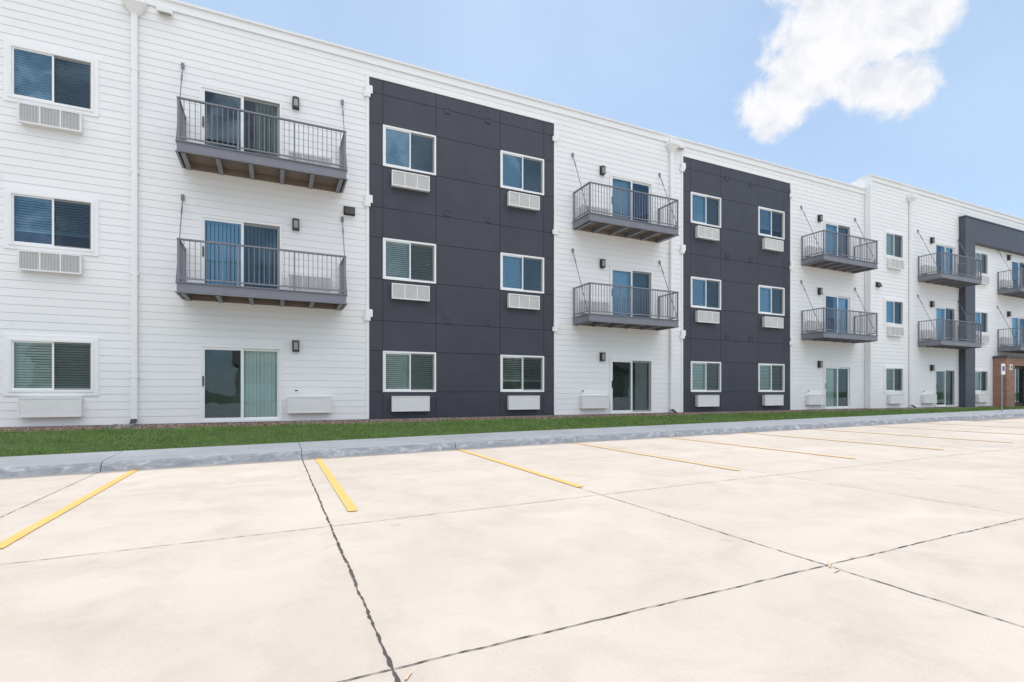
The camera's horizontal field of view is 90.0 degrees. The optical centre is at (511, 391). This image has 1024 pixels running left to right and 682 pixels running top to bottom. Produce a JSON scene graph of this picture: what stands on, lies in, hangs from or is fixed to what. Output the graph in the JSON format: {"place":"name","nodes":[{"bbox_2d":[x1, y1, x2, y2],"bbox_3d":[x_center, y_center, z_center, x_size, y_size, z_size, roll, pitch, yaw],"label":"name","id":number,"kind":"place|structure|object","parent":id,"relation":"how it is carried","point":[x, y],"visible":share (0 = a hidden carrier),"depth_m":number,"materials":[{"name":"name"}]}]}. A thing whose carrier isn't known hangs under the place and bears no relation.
{"place":"outdoors","nodes":[
{"label":"outdoors","id":0,"kind":"place"},
{"bbox_2d":[0,406,996,431],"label":"mulch bed","id":1,"kind":"object","parent":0,"point":[94,427],"visible":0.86,"depth_m":13.87,"materials":[{"name":"soil"}]},
{"bbox_2d":[108,424,135,428],"bbox_3d":[-8.752,0.820,11.493,0.390,0.180,0.570,0,0,-25],"label":"splash block","id":2,"kind":"object","parent":1,"relation":"on","point":[118,427],"depth_m":11.45,"materials":[{"name":"concrete"}]},
{"bbox_2d":[993,355,1023,406],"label":"brick entrance","id":3,"kind":"object","parent":1,"relation":"on","point":[1013,386],"visible":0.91,"depth_m":28.16,"materials":[{"name":"brown brick"}]},
{"bbox_2d":[0,416,1023,681],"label":"parking lot","id":4,"kind":"structure","parent":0,"point":[888,552],"depth_m":3.56,"materials":[{"name":"concrete"}]},
{"bbox_2d":[0,409,1023,477],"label":"kerb and sidewalk","id":5,"kind":"structure","parent":0,"point":[29,465],"depth_m":10.31,"materials":[{"name":"concrete"}]},
{"bbox_2d":[1001,364,1004,411],"bbox_3d":[20.409,-0.124,21.304,0.300,2.100,0.075,0,0,-25],"label":"accessible parking sign","id":6,"kind":"object","parent":5,"relation":"on","point":[1002,369],"visible":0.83,"depth_m":21.30,"materials":[{"name":"white metal"}]},
{"bbox_2d":[0,406,1023,456],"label":"lawn","id":7,"kind":"structure","parent":0,"point":[33,442],"depth_m":11.76,"materials":[{"name":"plant"}]},
{"bbox_2d":[179,0,1023,218],"label":"sky","id":8,"kind":"structure","parent":0,"point":[928,95],"materials":[{"name":"blue"}]},
{"label":"ground","id":9,"kind":"structure","parent":0,"visible":0},
{"bbox_2d":[0,0,1023,428],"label":"trim and roofline","id":10,"kind":"structure","parent":9,"relation":"on","point":[266,30],"depth_m":16.83,"materials":[{"name":"metal"}]},
{"bbox_2d":[15,54,1023,417],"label":"rooms behind windows","id":11,"kind":"object","parent":10,"relation":"attached to","point":[221,382],"visible":0.28,"depth_m":14.35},
{"bbox_2d":[0,0,1023,426],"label":"lap siding","id":12,"kind":"object","parent":9,"relation":"on","point":[174,328],"visible":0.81,"depth_m":13.50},
{"bbox_2d":[175,194,346,309],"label":"balcony","id":13,"kind":"structure","parent":12,"relation":"attached to","point":[191,291],"depth_m":12.45,"materials":[{"name":"metal"}]},
{"bbox_2d":[175,62,347,192],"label":"balcony","id":14,"kind":"structure","parent":12,"relation":"attached to","point":[222,160],"depth_m":12.53,"materials":[{"name":"metal"}]},
{"bbox_2d":[3,38,1023,422],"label":"window frames","id":15,"kind":"structure","parent":12,"relation":"attached to","point":[9,194],"depth_m":13.36,"materials":[{"name":"white plastic"}]},
{"bbox_2d":[15,49,1022,416],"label":"window blinds","id":16,"kind":"object","parent":15,"relation":"in","point":[257,383],"depth_m":14.66,"materials":[{"name":"white plastic"}]},
{"bbox_2d":[17,101,1012,417],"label":"wall air conditioners","id":17,"kind":"object","parent":12,"relation":"attached to","point":[53,119],"depth_m":14.65,"materials":[{"name":"white metal"}]},
{"bbox_2d":[121,0,1010,423],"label":"wall fixtures","id":18,"kind":"object","parent":12,"relation":"attached to","point":[135,8],"depth_m":12.03,"materials":[{"name":"white metal"}]},
{"bbox_2d":[364,77,793,418],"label":"charcoal panels","id":19,"kind":"object","parent":12,"relation":"attached to","point":[467,325],"visible":1,"depth_m":15.90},
{"bbox_2d":[572,153,678,242],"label":"balcony","id":20,"kind":"structure","parent":12,"relation":"attached to","point":[590,221],"depth_m":17.16,"materials":[{"name":"metal"}]},
{"bbox_2d":[572,248,678,330],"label":"balcony","id":21,"kind":"structure","parent":12,"relation":"attached to","point":[617,321],"depth_m":17.11,"materials":[{"name":"metal"}]},
{"bbox_2d":[801,205,877,273],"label":"balcony","id":22,"kind":"structure","parent":12,"relation":"attached to","point":[823,260],"depth_m":21.96,"materials":[{"name":"metal"}]},
{"bbox_2d":[801,280,877,342],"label":"balcony","id":23,"kind":"structure","parent":12,"relation":"attached to","point":[841,336],"depth_m":21.90,"materials":[{"name":"metal"}]},
{"bbox_2d":[917,230,981,287],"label":"balcony","id":24,"kind":"structure","parent":12,"relation":"attached to","point":[949,279],"depth_m":25.18,"materials":[{"name":"metal"}]},
{"bbox_2d":[917,295,981,348],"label":"balcony","id":25,"kind":"structure","parent":12,"relation":"attached to","point":[951,344],"depth_m":25.14,"materials":[{"name":"metal"}]},
{"bbox_2d":[959,215,1023,406],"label":"entrance portal","id":26,"kind":"object","parent":12,"relation":"attached to","point":[973,231],"visible":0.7,"depth_m":26.85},
{"bbox_2d":[997,250,1023,298],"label":"balcony","id":27,"kind":"structure","parent":12,"relation":"attached to","point":[1017,292],"depth_m":28.16,"materials":[{"name":"metal"}]},
{"bbox_2d":[997,306,1023,353],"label":"balcony","id":28,"kind":"structure","parent":12,"relation":"attached to","point":[1016,349],"depth_m":28.12,"materials":[{"name":"metal"}]}
]}

